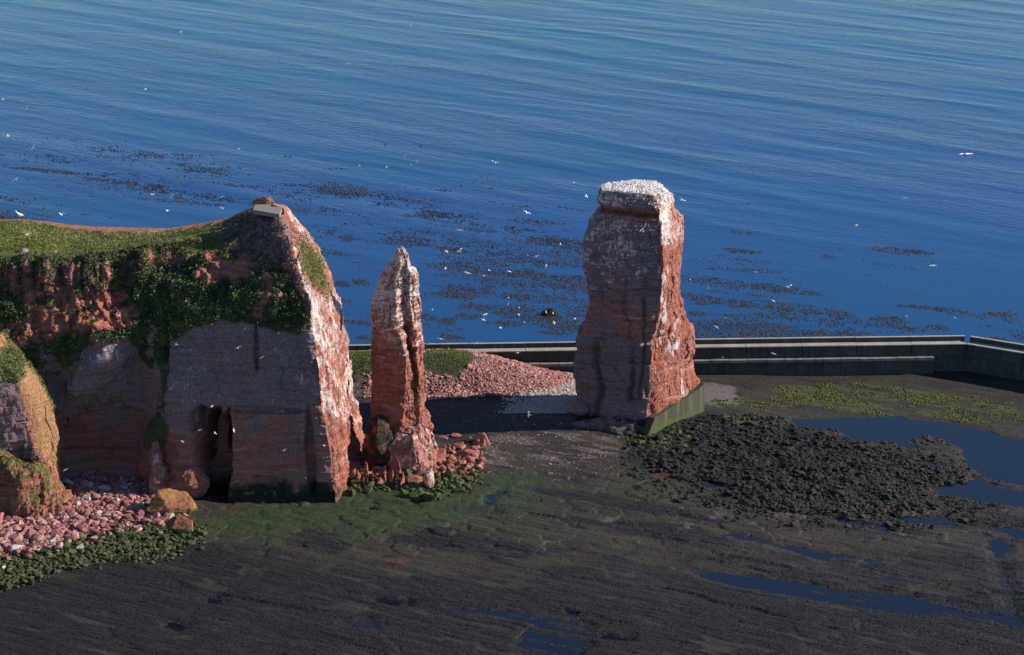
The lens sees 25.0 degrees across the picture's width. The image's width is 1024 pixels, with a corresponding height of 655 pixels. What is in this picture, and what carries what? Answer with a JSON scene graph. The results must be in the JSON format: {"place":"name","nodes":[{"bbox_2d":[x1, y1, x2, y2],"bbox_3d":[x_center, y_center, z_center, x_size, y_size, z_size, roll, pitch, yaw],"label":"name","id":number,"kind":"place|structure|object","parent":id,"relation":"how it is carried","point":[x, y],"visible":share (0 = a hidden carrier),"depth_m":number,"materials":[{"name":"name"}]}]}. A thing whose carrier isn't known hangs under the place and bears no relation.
{"place":"outdoors","nodes":[
{"label":"outdoors","id":0,"kind":"place"},
{"bbox_2d":[0,0,1023,654],"bbox_3d":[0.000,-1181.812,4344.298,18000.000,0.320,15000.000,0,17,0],"label":"sea","id":1,"kind":"structure","parent":0,"point":[726,120],"depth_m":648.04,"materials":[{"name":"liquid"}]},
{"bbox_2d":[0,137,1023,341],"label":"kelp bed","id":2,"kind":"object","parent":1,"relation":"on","point":[762,332],"visible":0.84,"depth_m":509.81,"materials":[{"name":"brown plant"}]},
{"bbox_2d":[541,308,558,315],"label":"awash rock","id":3,"kind":"object","parent":1,"relation":"in","point":[549,311],"visible":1,"depth_m":486.90,"materials":[{"name":"black stone"}]},
{"bbox_2d":[0,349,1023,654],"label":"foreshore","id":4,"kind":"structure","parent":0,"point":[264,533],"depth_m":360.96,"materials":[{"name":"grey stone"}]},
{"bbox_2d":[0,532,11,537],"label":"beach stone","id":5,"kind":"object","parent":4,"relation":"on","point":[5,534],"visible":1,"depth_m":364.90,"materials":[{"name":"pink stone"}]},
{"bbox_2d":[2,583,12,590],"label":"beach stone","id":6,"kind":"object","parent":4,"relation":"on","point":[8,586],"visible":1,"depth_m":348.37,"materials":[{"name":"green stone"}]},
{"bbox_2d":[9,533,18,540],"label":"beach stone","id":7,"kind":"object","parent":4,"relation":"on","point":[14,537],"visible":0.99,"depth_m":364.39,"materials":[{"name":"pink stone"}]},
{"bbox_2d":[11,549,18,553],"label":"beach stone","id":8,"kind":"object","parent":4,"relation":"on","point":[15,551],"visible":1,"depth_m":360.20,"materials":[{"name":"stone"}]},
{"bbox_2d":[9,544,23,551],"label":"beach stone","id":9,"kind":"object","parent":4,"relation":"on","point":[12,547],"visible":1,"depth_m":361.06,"materials":[{"name":"white stone"}]},
{"bbox_2d":[13,527,22,531],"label":"beach stone","id":10,"kind":"object","parent":4,"relation":"on","point":[16,529],"visible":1,"depth_m":366.98,"materials":[{"name":"pink stone"}]},
{"bbox_2d":[14,541,23,544],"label":"beach stone","id":11,"kind":"object","parent":4,"relation":"on","point":[19,542],"visible":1,"depth_m":362.55,"materials":[{"name":"stone"}]},
{"bbox_2d":[22,526,30,532],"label":"beach stone","id":12,"kind":"object","parent":4,"relation":"on","point":[26,528],"visible":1,"depth_m":367.07,"materials":[{"name":"pink stone"}]},
{"bbox_2d":[23,554,31,557],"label":"beach stone","id":13,"kind":"object","parent":4,"relation":"on","point":[26,555],"visible":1,"depth_m":359.17,"materials":[{"name":"red stone"}]},
{"bbox_2d":[25,547,33,553],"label":"beach stone","id":14,"kind":"object","parent":4,"relation":"on","point":[28,550],"visible":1,"depth_m":360.20,"materials":[{"name":"stone"}]},
{"bbox_2d":[25,528,36,536],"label":"beach stone","id":15,"kind":"object","parent":4,"relation":"on","point":[29,532],"visible":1,"depth_m":366.06,"materials":[{"name":"pink stone"}]},
{"bbox_2d":[30,534,41,542],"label":"beach stone","id":16,"kind":"object","parent":4,"relation":"on","point":[35,536],"visible":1,"depth_m":364.34,"materials":[{"name":"stone"}]},
{"bbox_2d":[34,525,45,529],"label":"beach stone","id":17,"kind":"object","parent":4,"relation":"on","point":[43,527],"visible":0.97,"depth_m":368.44,"materials":[{"name":"pink stone"}]},
{"bbox_2d":[36,535,44,541],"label":"beach stone","id":18,"kind":"object","parent":4,"relation":"on","point":[40,538],"visible":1,"depth_m":363.67,"materials":[{"name":"pink stone"}]},
{"bbox_2d":[38,520,46,525],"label":"beach stone","id":19,"kind":"object","parent":4,"relation":"on","point":[41,522],"visible":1,"depth_m":370.61,"materials":[{"name":"pink stone"}]},
{"bbox_2d":[44,566,52,571],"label":"beach stone","id":20,"kind":"object","parent":4,"relation":"on","point":[48,568],"visible":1,"depth_m":354.98,"materials":[{"name":"green stone"}]},
{"bbox_2d":[44,552,52,557],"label":"beach stone","id":21,"kind":"object","parent":4,"relation":"on","point":[49,554],"visible":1,"depth_m":359.28,"materials":[{"name":"green stone"}]},
{"bbox_2d":[48,537,56,542],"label":"beach stone","id":22,"kind":"object","parent":4,"relation":"on","point":[53,540],"visible":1,"depth_m":363.87,"materials":[{"name":"grey stone"}]},
{"bbox_2d":[49,529,59,536],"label":"beach stone","id":23,"kind":"object","parent":4,"relation":"on","point":[53,532],"visible":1,"depth_m":366.40,"materials":[{"name":"stone"}]},
{"bbox_2d":[54,542,62,549],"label":"beach stone","id":24,"kind":"object","parent":4,"relation":"on","point":[58,545],"visible":1,"depth_m":361.49,"materials":[{"name":"grey stone"}]},
{"bbox_2d":[56,505,65,512],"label":"beach stone","id":25,"kind":"object","parent":4,"relation":"on","point":[60,508],"visible":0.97,"depth_m":376.21,"materials":[{"name":"pink stone"}]},
{"bbox_2d":[60,553,69,558],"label":"beach stone","id":26,"kind":"object","parent":4,"relation":"on","point":[67,556],"visible":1,"depth_m":359.29,"materials":[{"name":"green stone"}]},
{"bbox_2d":[61,489,71,502],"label":"block boulder","id":27,"kind":"object","parent":4,"relation":"on","point":[66,494],"visible":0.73,"depth_m":379.61,"materials":[{"name":"orange stone"}]},
{"bbox_2d":[62,478,72,484],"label":"beach stone","id":28,"kind":"object","parent":4,"relation":"on","point":[67,481],"visible":1,"depth_m":386.54,"materials":[{"name":"grey stone"}]},
{"bbox_2d":[63,534,71,540],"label":"beach stone","id":29,"kind":"object","parent":4,"relation":"on","point":[66,537],"visible":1,"depth_m":364.91,"materials":[{"name":"pink stone"}]},
{"bbox_2d":[63,542,71,547],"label":"beach stone","id":30,"kind":"object","parent":4,"relation":"on","point":[66,544],"visible":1,"depth_m":362.23,"materials":[{"name":"green stone"}]},
{"bbox_2d":[64,501,71,508],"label":"beach stone","id":31,"kind":"object","parent":4,"relation":"on","point":[68,503],"visible":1,"depth_m":377.94,"materials":[{"name":"pink stone"}]},
{"bbox_2d":[69,534,76,540],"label":"beach stone","id":32,"kind":"object","parent":4,"relation":"on","point":[73,537],"visible":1,"depth_m":364.91,"materials":[{"name":"pink stone"}]},
{"bbox_2d":[74,477,83,483],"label":"beach stone","id":33,"kind":"object","parent":4,"relation":"on","point":[78,479],"visible":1,"depth_m":388.11,"materials":[{"name":"stone"}]},
{"bbox_2d":[75,523,83,529],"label":"beach stone","id":34,"kind":"object","parent":4,"relation":"on","point":[80,526],"visible":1,"depth_m":368.60,"materials":[{"name":"stone"}]},
{"bbox_2d":[76,543,84,548],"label":"beach stone","id":35,"kind":"object","parent":4,"relation":"on","point":[80,546],"visible":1,"depth_m":362.43,"materials":[{"name":"grey stone"}]},
{"bbox_2d":[80,479,88,485],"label":"beach stone","id":36,"kind":"object","parent":4,"relation":"on","point":[84,482],"visible":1,"depth_m":386.12,"materials":[{"name":"grey stone"}]},
{"bbox_2d":[81,472,89,479],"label":"beach stone","id":37,"kind":"object","parent":4,"relation":"on","point":[84,475],"visible":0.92,"depth_m":389.29,"materials":[{"name":"stone"}]},
{"bbox_2d":[81,510,90,517],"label":"beach stone","id":38,"kind":"object","parent":4,"relation":"on","point":[85,513],"visible":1,"depth_m":373.92,"materials":[{"name":"pink stone"}]},
{"bbox_2d":[81,494,92,500],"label":"beach stone","id":39,"kind":"object","parent":4,"relation":"on","point":[87,497],"visible":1,"depth_m":380.94,"materials":[{"name":"white stone"}]},
{"bbox_2d":[1,476,174,567],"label":"pale beach stones","id":40,"kind":"object","parent":4,"relation":"on","point":[103,493],"visible":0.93,"depth_m":374.42,"materials":[{"name":"stone"}]},
{"bbox_2d":[0,473,187,560],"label":"pink beach stones","id":41,"kind":"object","parent":4,"relation":"on","point":[98,501],"visible":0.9,"depth_m":374.44,"materials":[{"name":"pink stone"}]},
{"bbox_2d":[90,535,97,540],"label":"beach stone","id":42,"kind":"object","parent":4,"relation":"on","point":[95,537],"visible":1,"depth_m":365.06,"materials":[{"name":"pink stone"}]},
{"bbox_2d":[91,493,101,499],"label":"beach stone","id":43,"kind":"object","parent":4,"relation":"on","point":[94,496],"visible":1,"depth_m":381.03,"materials":[{"name":"pink stone"}]},
{"bbox_2d":[98,517,107,520],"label":"beach stone","id":44,"kind":"object","parent":4,"relation":"on","point":[102,519],"visible":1,"depth_m":371.95,"materials":[{"name":"pink stone"}]},
{"bbox_2d":[0,514,207,592],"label":"weedy beach stones","id":45,"kind":"object","parent":4,"relation":"on","point":[126,540],"visible":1,"depth_m":361.26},
{"bbox_2d":[98,485,111,490],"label":"beach stone","id":46,"kind":"object","parent":4,"relation":"on","point":[107,487],"visible":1,"depth_m":384.43,"materials":[{"name":"grey stone"}]},
{"bbox_2d":[109,500,119,505],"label":"beach stone","id":47,"kind":"object","parent":4,"relation":"on","point":[114,502],"visible":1,"depth_m":379.09,"materials":[{"name":"pink stone"}]},
{"bbox_2d":[113,516,120,521],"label":"beach stone","id":48,"kind":"object","parent":4,"relation":"on","point":[116,518],"visible":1,"depth_m":372.07,"materials":[{"name":"pink stone"}]},
{"bbox_2d":[115,480,126,484],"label":"beach stone","id":49,"kind":"object","parent":4,"relation":"on","point":[122,482],"visible":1,"depth_m":386.91,"materials":[{"name":"stone"}]},
{"bbox_2d":[121,515,132,520],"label":"beach stone","id":50,"kind":"object","parent":4,"relation":"on","point":[128,517],"visible":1,"depth_m":372.04,"materials":[{"name":"pink stone"}]},
{"bbox_2d":[125,504,133,509],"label":"beach stone","id":51,"kind":"object","parent":4,"relation":"on","point":[131,506],"visible":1,"depth_m":376.88,"materials":[{"name":"grey stone"}]},
{"bbox_2d":[124,510,135,513],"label":"beach stone","id":52,"kind":"object","parent":4,"relation":"on","point":[129,511],"visible":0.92,"depth_m":375.25,"materials":[{"name":"pink stone"}]},
{"bbox_2d":[127,491,136,495],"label":"beach stone","id":53,"kind":"object","parent":4,"relation":"on","point":[133,493],"visible":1,"depth_m":382.50,"materials":[{"name":"pink stone"}]},
{"bbox_2d":[132,502,144,511],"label":"beach stone","id":54,"kind":"object","parent":4,"relation":"on","point":[137,506],"visible":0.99,"depth_m":376.80,"materials":[{"name":"grey stone"}]},
{"bbox_2d":[137,509,144,516],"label":"beach stone","id":55,"kind":"object","parent":4,"relation":"on","point":[140,513],"visible":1,"depth_m":373.94,"materials":[{"name":"pink stone"}]},
{"bbox_2d":[140,518,151,522],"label":"beach stone","id":56,"kind":"object","parent":4,"relation":"on","point":[145,520],"visible":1,"depth_m":370.85,"materials":[{"name":"pink stone"}]},
{"bbox_2d":[142,499,150,505],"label":"beach stone","id":57,"kind":"object","parent":4,"relation":"on","point":[147,502],"visible":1,"depth_m":378.79,"materials":[{"name":"pink stone"}]},
{"bbox_2d":[152,512,161,516],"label":"beach stone","id":58,"kind":"object","parent":4,"relation":"on","point":[156,514],"visible":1,"depth_m":373.77,"materials":[{"name":"pink stone"}]},
{"bbox_2d":[152,519,163,524],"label":"beach stone","id":59,"kind":"object","parent":4,"relation":"on","point":[157,521],"visible":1,"depth_m":370.62,"materials":[{"name":"pink stone"}]},
{"bbox_2d":[146,488,197,514],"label":"block boulder","id":60,"kind":"object","parent":4,"relation":"on","point":[170,500],"visible":0.88,"depth_m":374.85,"materials":[{"name":"red stone"}]},
{"bbox_2d":[166,515,192,532],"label":"block boulder","id":61,"kind":"object","parent":4,"relation":"on","point":[180,524],"visible":1,"depth_m":369.27,"materials":[{"name":"red stone"}]},
{"bbox_2d":[0,197,364,518],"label":"sandstone headland","id":62,"kind":"structure","parent":4,"relation":"on","point":[100,370],"depth_m":383.16,"materials":[{"name":"red stone"}]},
{"bbox_2d":[17,248,28,252],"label":"turf boulder","id":63,"kind":"object","parent":62,"relation":"on","point":[21,250],"visible":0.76,"depth_m":390.46,"materials":[{"name":"white stone"}]},
{"bbox_2d":[355,469,361,479],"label":"rock fin","id":64,"kind":"object","parent":4,"relation":"on","point":[358,475],"visible":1,"depth_m":392.91,"materials":[{"name":"red stone"}]},
{"bbox_2d":[361,461,368,484],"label":"rock fin","id":65,"kind":"object","parent":4,"relation":"on","point":[365,477],"visible":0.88,"depth_m":390.31,"materials":[{"name":"red stone"}]},
{"bbox_2d":[376,477,382,485],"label":"rock fin","id":66,"kind":"object","parent":4,"relation":"on","point":[379,481],"visible":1,"depth_m":390.91,"materials":[{"name":"red stone"}]},
{"bbox_2d":[384,471,388,480],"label":"rock fin","id":67,"kind":"object","parent":4,"relation":"on","point":[386,475],"visible":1,"depth_m":391.70,"materials":[{"name":"red stone"}]},
{"bbox_2d":[388,470,394,480],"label":"rock fin","id":68,"kind":"object","parent":4,"relation":"on","point":[391,477],"visible":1,"depth_m":391.69,"materials":[{"name":"red stone"}]},
{"bbox_2d":[394,473,397,484],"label":"rock fin","id":69,"kind":"object","parent":4,"relation":"on","point":[396,480],"visible":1,"depth_m":391.22,"materials":[{"name":"red stone"}]},
{"bbox_2d":[390,454,402,476],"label":"rock fin","id":70,"kind":"object","parent":4,"relation":"on","point":[395,466],"visible":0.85,"depth_m":394.95,"materials":[{"name":"red stone"}]},
{"bbox_2d":[362,246,437,473],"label":"rock needle","id":71,"kind":"object","parent":4,"relation":"on","point":[400,426],"visible":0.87,"depth_m":395.48,"materials":[{"name":"red stone"}]},
{"bbox_2d":[400,472,404,486],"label":"rock fin","id":72,"kind":"object","parent":4,"relation":"on","point":[402,481],"visible":0.95,"depth_m":389.66,"materials":[{"name":"red stone"}]},
{"bbox_2d":[398,490,408,496],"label":"boulder","id":73,"kind":"object","parent":4,"relation":"on","point":[403,493],"visible":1,"depth_m":385.91,"materials":[{"name":"green stone"}]},
{"bbox_2d":[405,474,422,483],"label":"boulder","id":74,"kind":"object","parent":4,"relation":"on","point":[413,478],"visible":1,"depth_m":390.89,"materials":[{"name":"red stone"}]},
{"bbox_2d":[347,468,484,501],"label":"mossy rubble","id":75,"kind":"object","parent":4,"relation":"on","point":[411,486],"visible":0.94,"depth_m":389.44,"materials":[{"name":"stone"}]},
{"bbox_2d":[348,432,489,477],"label":"rubble","id":76,"kind":"object","parent":4,"relation":"on","point":[442,467],"visible":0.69,"depth_m":399.37,"materials":[{"name":"red stone"}]},
{"bbox_2d":[413,487,424,496],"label":"boulder","id":77,"kind":"object","parent":4,"relation":"on","point":[418,490],"visible":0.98,"depth_m":386.25,"materials":[{"name":"green stone"}]},
{"bbox_2d":[424,470,434,488],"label":"boulder","id":78,"kind":"object","parent":4,"relation":"on","point":[429,482],"visible":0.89,"depth_m":388.99,"materials":[{"name":"white stone"}]},
{"bbox_2d":[436,448,447,464],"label":"boulder","id":79,"kind":"object","parent":4,"relation":"on","point":[441,455],"visible":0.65,"depth_m":400.92,"materials":[{"name":"red stone"}]},
{"bbox_2d":[442,468,454,478],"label":"boulder","id":80,"kind":"object","parent":4,"relation":"on","point":[448,473],"visible":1,"depth_m":393.95,"materials":[{"name":"green stone"}]},
{"bbox_2d":[447,454,455,461],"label":"boulder","id":81,"kind":"object","parent":4,"relation":"on","point":[451,457],"visible":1,"depth_m":401.18,"materials":[{"name":"red stone"}]},
{"bbox_2d":[450,479,460,487],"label":"boulder","id":82,"kind":"object","parent":4,"relation":"on","point":[456,483],"visible":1,"depth_m":389.43,"materials":[{"name":"green stone"}]},
{"bbox_2d":[450,433,461,437],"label":"boulder","id":83,"kind":"object","parent":4,"relation":"on","point":[454,435],"visible":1,"depth_m":412.02,"materials":[{"name":"red stone"}]},
{"bbox_2d":[453,443,465,448],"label":"boulder","id":84,"kind":"object","parent":4,"relation":"on","point":[457,444],"visible":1,"depth_m":407.76,"materials":[{"name":"red stone"}]},
{"bbox_2d":[456,449,479,456],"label":"boulder","id":85,"kind":"object","parent":4,"relation":"on","point":[464,452],"visible":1,"depth_m":404.36,"materials":[{"name":"red stone"}]},
{"bbox_2d":[362,348,574,397],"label":"scree","id":86,"kind":"structure","parent":4,"relation":"on","point":[536,371],"depth_m":434.87,"materials":[{"name":"gravel"}]},
{"bbox_2d":[349,348,472,381],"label":"grass on scree mound","id":87,"kind":"structure","parent":86,"relation":"on","point":[445,350],"depth_m":437.46,"materials":[{"name":"green plant"}]},
{"bbox_2d":[358,388,619,475],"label":"shingle","id":88,"kind":"object","parent":4,"relation":"on","point":[522,415],"visible":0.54,"depth_m":411.82,"materials":[{"name":"gravel"}]},
{"bbox_2d":[0,487,1023,654],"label":"bladder wrack","id":89,"kind":"object","parent":4,"relation":"on","point":[409,617],"visible":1,"depth_m":340.28,"materials":[{"name":"plant"}]},
{"bbox_2d":[493,371,576,413],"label":"pale shingle bank","id":90,"kind":"structure","parent":4,"relation":"on","point":[545,401],"depth_m":429.01,"materials":[{"name":"grey gravel"}]},
{"bbox_2d":[570,182,704,435],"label":"sea stack","id":91,"kind":"object","parent":4,"relation":"on","point":[633,370],"visible":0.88,"depth_m":412.29,"materials":[{"name":"red stone"}]},
{"bbox_2d":[599,179,673,201],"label":"seabird colony","id":92,"kind":"object","parent":91,"relation":"on","point":[643,182],"visible":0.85,"depth_m":410.66,"materials":[{"name":"white"}]},
{"bbox_2d":[349,335,1023,380],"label":"breakwater","id":93,"kind":"object","parent":4,"relation":"on","point":[853,355],"visible":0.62,"depth_m":447.29,"materials":[{"name":"concrete"}]},
{"bbox_2d":[621,413,788,450],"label":"green boulder field","id":94,"kind":"structure","parent":4,"relation":"on","point":[726,416],"depth_m":415.28,"materials":[{"name":"stone"}]},
{"bbox_2d":[619,413,1001,530],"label":"weedy boulder field","id":95,"kind":"structure","parent":4,"relation":"on","point":[697,455],"depth_m":400.50,"materials":[{"name":"black stone"}]},
{"bbox_2d":[709,382,1023,451],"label":"lime green weed","id":96,"kind":"object","parent":4,"relation":"on","point":[799,399],"visible":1,"depth_m":432.62,"materials":[{"name":"green plant"}]}
]}

